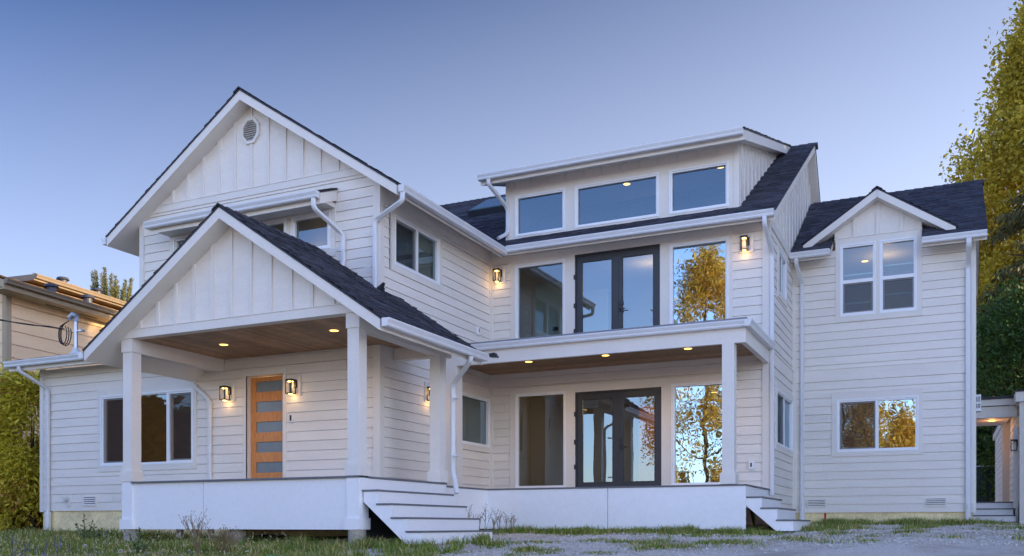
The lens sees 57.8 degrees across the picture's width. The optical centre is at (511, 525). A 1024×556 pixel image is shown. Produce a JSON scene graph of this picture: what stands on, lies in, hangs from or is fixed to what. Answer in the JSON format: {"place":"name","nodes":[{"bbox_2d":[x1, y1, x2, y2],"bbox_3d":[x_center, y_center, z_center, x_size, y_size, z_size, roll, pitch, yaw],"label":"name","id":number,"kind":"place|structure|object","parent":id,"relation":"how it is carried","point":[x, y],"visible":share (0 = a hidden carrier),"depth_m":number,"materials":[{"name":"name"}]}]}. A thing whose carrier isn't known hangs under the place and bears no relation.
{"place":"outdoors","nodes":[
{"label":"outdoors","id":0,"kind":"place"},
{"bbox_2d":[0,516,1023,555],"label":"grass","id":1,"kind":"structure","parent":0,"point":[290,547],"depth_m":14.18,"materials":[{"name":"green plant"}]},
{"bbox_2d":[0,523,1023,555],"bbox_3d":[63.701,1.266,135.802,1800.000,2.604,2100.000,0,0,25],"label":"ground","id":2,"kind":"structure","parent":0,"point":[970,548],"depth_m":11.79,"materials":[{"name":"grey gravel"}]},
{"bbox_2d":[0,362,36,530],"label":"cedar shrub","id":3,"kind":"object","parent":2,"relation":"on","point":[15,520],"visible":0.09,"depth_m":21.52,"materials":[{"name":"green plant"}]},
{"bbox_2d":[0,356,47,531],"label":"cedar shrub","id":4,"kind":"object","parent":2,"relation":"on","point":[19,479],"visible":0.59,"depth_m":20.86,"materials":[{"name":"green plant"}]},
{"bbox_2d":[0,273,126,470],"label":"neighbour house","id":5,"kind":"structure","parent":2,"relation":"on","point":[36,299],"depth_m":28.77,"materials":[{"name":"beige"}]},
{"bbox_2d":[75,513,93,538],"bbox_3d":[-7.648,0.036,16.538,0.384,0.504,0.254,0,0,25],"label":"thistle plant","id":6,"kind":"object","parent":2,"relation":"on","point":[76,525],"visible":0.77,"depth_m":16.51,"materials":[{"name":"green plant"}]},
{"bbox_2d":[81,524,103,538],"bbox_3d":[-7.387,0.126,16.303,0.383,0.314,0.225,0,0,-9],"label":"thistle plant","id":7,"kind":"object","parent":2,"relation":"on","point":[98,535],"visible":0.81,"depth_m":16.31,"materials":[{"name":"green plant"}]},
{"bbox_2d":[89,267,134,301],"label":"pine tree","id":8,"kind":"object","parent":2,"relation":"on","point":[113,291],"visible":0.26,"depth_m":59.33,"materials":[{"name":"green plant"}]},
{"bbox_2d":[127,527,152,553],"bbox_3d":[-5.354,0.228,13.393,0.391,0.428,0.233,0,0,0],"label":"thistle plant","id":9,"kind":"object","parent":2,"relation":"on","point":[145,547],"visible":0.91,"depth_m":13.38,"materials":[{"name":"green plant"}]},
{"bbox_2d":[0,525,288,555],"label":"meadow flowers","id":10,"kind":"object","parent":2,"relation":"on","point":[124,542],"visible":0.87,"depth_m":13.64,"materials":[{"name":"green plant"}]},
{"bbox_2d":[178,509,210,553],"bbox_3d":[-4.537,0.088,13.228,0.484,0.664,0.358,0,0,25],"label":"dry weed","id":11,"kind":"object","parent":2,"relation":"on","point":[198,535],"visible":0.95,"depth_m":13.20,"materials":[{"name":"brown plant"}]},
{"bbox_2d":[203,525,244,552],"bbox_3d":[-4.048,0.200,13.083,0.547,0.437,0.607,0,0,25],"label":"dry weed","id":12,"kind":"object","parent":2,"relation":"on","point":[224,537],"visible":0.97,"depth_m":13.04,"materials":[{"name":"brown plant"}]},
{"bbox_2d":[482,507,491,528],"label":"dry weed","id":13,"kind":"object","parent":2,"relation":"on","point":[485,516],"visible":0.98,"depth_m":16.16,"materials":[{"name":"brown plant"}]},
{"bbox_2d":[490,514,496,529],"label":"dry weed","id":14,"kind":"object","parent":2,"relation":"on","point":[494,522],"visible":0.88,"depth_m":16.60,"materials":[{"name":"brown plant"}]},
{"bbox_2d":[2,86,987,545],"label":"house","id":15,"kind":"structure","parent":2,"relation":"on","point":[306,332],"depth_m":18.40,"materials":[{"name":"paint"}]},
{"bbox_2d":[0,319,64,329],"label":"power cable","id":16,"kind":"object","parent":15,"relation":"attached to","point":[32,324],"visible":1,"depth_m":20.29,"materials":[{"name":"black rubber"}]},
{"bbox_2d":[98,382,197,471],"bbox_3d":[-7.353,-1.955,18.723,2.687,1.690,0.124,0,0,25],"label":"slider window","id":17,"kind":"structure","parent":15,"relation":"in","point":[181,398],"depth_m":18.44,"materials":[{"name":"white plastic"}]},
{"bbox_2d":[173,235,188,251],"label":"fixed window","id":18,"kind":"structure","parent":15,"relation":"in","point":[176,240],"depth_m":18.34,"materials":[{"name":"white plastic"}]},
{"bbox_2d":[243,368,287,478],"bbox_3d":[-4.609,-1.835,17.479,1.030,2.180,0.186,0,0,25],"label":"front door","id":19,"kind":"structure","parent":15,"relation":"in","point":[264,398],"depth_m":17.56,"materials":[{"name":"orange wood"}]},
{"bbox_2d":[263,218,285,232],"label":"fixed window","id":20,"kind":"structure","parent":15,"relation":"in","point":[278,222],"depth_m":17.28,"materials":[{"name":"white plastic"}]},
{"bbox_2d":[291,210,329,249],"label":"fixed window","id":21,"kind":"structure","parent":15,"relation":"in","point":[294,220],"depth_m":16.98,"materials":[{"name":"white plastic"}]},
{"bbox_2d":[390,209,441,292],"bbox_3d":[-1.816,-5.155,17.503,0.124,1.130,1.850,0,0,25],"label":"slider window","id":22,"kind":"structure","parent":15,"relation":"in","point":[404,230],"depth_m":17.30,"materials":[{"name":"white plastic"}]},
{"bbox_2d":[462,386,489,452],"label":"fixed window","id":23,"kind":"structure","parent":15,"relation":"in","point":[469,393],"depth_m":19.92,"materials":[{"name":"white plastic"}]},
{"bbox_2d":[515,188,564,236],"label":"dormer window","id":24,"kind":"structure","parent":15,"relation":"in","point":[562,190],"depth_m":19.82,"materials":[{"name":"white plastic"}]},
{"bbox_2d":[515,259,564,338],"bbox_3d":[0.612,-4.612,19.819,1.159,2.009,0.124,0,0,25],"label":"picture window","id":25,"kind":"structure","parent":15,"relation":"in","point":[559,261],"depth_m":19.93,"materials":[{"name":"white plastic"}]},
{"bbox_2d":[515,391,565,487],"bbox_3d":[0.621,-1.812,19.815,1.179,2.049,0.124,0,0,25],"label":"picture window","id":26,"kind":"structure","parent":15,"relation":"in","point":[517,396],"depth_m":19.92,"materials":[{"name":"white plastic"}]},
{"bbox_2d":[575,172,658,227],"bbox_3d":[2.156,-6.665,19.095,1.809,0.884,0.124,0,0,25],"label":"dormer window","id":27,"kind":"structure","parent":15,"relation":"in","point":[652,175],"depth_m":19.08,"materials":[{"name":"white plastic"}]},
{"bbox_2d":[574,244,659,332],"bbox_3d":[2.150,-4.599,19.081,1.854,2.138,0.175,0,0,25],"label":"french door","id":28,"kind":"structure","parent":15,"relation":"in","point":[616,256],"depth_m":19.06,"materials":[{"name":"grey paint"}]},
{"bbox_2d":[574,387,660,486],"bbox_3d":[2.166,-1.748,19.073,1.877,2.085,0.175,0,0,25],"label":"french door","id":29,"kind":"structure","parent":15,"relation":"in","point":[617,396],"depth_m":19.05,"materials":[{"name":"grey paint"}]},
{"bbox_2d":[671,381,721,484],"bbox_3d":[3.715,-1.810,18.363,1.124,2.044,0.124,0,0,25],"label":"picture window","id":30,"kind":"structure","parent":15,"relation":"in","point":[673,386],"depth_m":18.54,"materials":[{"name":"white plastic"}]},
{"bbox_2d":[669,160,728,214],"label":"dormer window","id":31,"kind":"structure","parent":15,"relation":"in","point":[724,163],"depth_m":18.36,"materials":[{"name":"white plastic"}]},
{"bbox_2d":[669,237,728,323],"bbox_3d":[3.706,-4.617,18.368,1.178,2.019,0.124,0,0,25],"label":"picture window","id":32,"kind":"structure","parent":15,"relation":"in","point":[723,239],"depth_m":18.39,"materials":[{"name":"white plastic"}]},
{"bbox_2d":[777,243,786,307],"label":"slider window","id":33,"kind":"structure","parent":15,"relation":"in","point":[781,257],"depth_m":19.10,"materials":[{"name":"white plastic"}]},
{"bbox_2d":[774,382,793,457],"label":"slider window","id":34,"kind":"structure","parent":15,"relation":"in","point":[784,406],"depth_m":19.40,"materials":[{"name":"white plastic"}]},
{"bbox_2d":[840,241,875,316],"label":"double hung window","id":35,"kind":"structure","parent":15,"relation":"in","point":[857,296],"depth_m":19.90,"materials":[{"name":"white plastic"}]},
{"bbox_2d":[831,388,922,456],"bbox_3d":[7.761,-2.178,19.767,1.806,1.375,0.124,0,0,25],"label":"slider window","id":36,"kind":"structure","parent":15,"relation":"in","point":[854,415],"depth_m":19.84,"materials":[{"name":"white plastic"}]},
{"bbox_2d":[880,236,916,313],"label":"double hung window","id":37,"kind":"structure","parent":15,"relation":"in","point":[898,293],"depth_m":19.56,"materials":[{"name":"white plastic"}]},
{"bbox_2d":[491,508,502,532],"bbox_3d":[-0.250,-0.086,16.686,0.204,0.474,0.170,0,0,25],"label":"dry weed","id":38,"kind":"object","parent":2,"relation":"on","point":[498,519],"visible":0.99,"depth_m":16.68,"materials":[{"name":"brown plant"}]},
{"bbox_2d":[502,511,513,531],"bbox_3d":[-0.072,-0.059,16.894,0.200,0.400,0.146,0,0,25],"label":"dry weed","id":39,"kind":"object","parent":2,"relation":"on","point":[506,520],"visible":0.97,"depth_m":16.90,"materials":[{"name":"brown plant"}]},
{"bbox_2d":[508,513,515,530],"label":"dry weed","id":40,"kind":"object","parent":2,"relation":"on","point":[512,521],"visible":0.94,"depth_m":16.98,"materials":[{"name":"brown plant"}]},
{"bbox_2d":[938,0,1023,384],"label":"poplar tree","id":41,"kind":"object","parent":2,"relation":"on","point":[1001,173],"visible":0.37,"depth_m":44.32,"materials":[{"name":"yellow plant"}]},
{"bbox_2d":[976,375,994,489],"bbox_3d":[18.845,-2.861,39.435,9.072,8.984,8.869,0,0,25],"label":"laurel shrub","id":42,"kind":"object","parent":2,"relation":"on","point":[987,434],"depth_m":36.48,"materials":[{"name":"green plant"}]},
{"bbox_2d":[976,465,995,501],"bbox_3d":[17.252,-1.125,34.071,5.370,2.250,0.090,0,0,25],"label":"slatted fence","id":43,"kind":"object","parent":2,"relation":"on","point":[986,499],"visible":0.09,"depth_m":34.06,"materials":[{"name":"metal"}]},
{"bbox_2d":[973,390,1023,523],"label":"outbuilding","id":44,"kind":"structure","parent":2,"relation":"on","point":[1004,415],"depth_m":22.80,"materials":[{"name":"paint"}]},
{"bbox_2d":[976,258,1023,501],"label":"laurel shrub","id":45,"kind":"object","parent":2,"relation":"on","point":[1004,332],"visible":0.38,"depth_m":34.37,"materials":[{"name":"green plant"}]},
{"bbox_2d":[976,140,1023,501],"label":"conifer tree","id":46,"kind":"object","parent":2,"relation":"on","point":[1016,216],"visible":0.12,"depth_m":36.99,"materials":[{"name":"green plant"}]},
{"bbox_2d":[0,0,1023,321],"label":"sky","id":47,"kind":"structure","parent":0,"point":[98,98],"materials":[{"name":"blue"}]},
{"bbox_2d":[749,509,755,526],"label":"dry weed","id":48,"kind":"object","parent":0,"point":[752,514],"visible":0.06,"depth_m":17.20,"materials":[{"name":"brown plant"}]}
]}

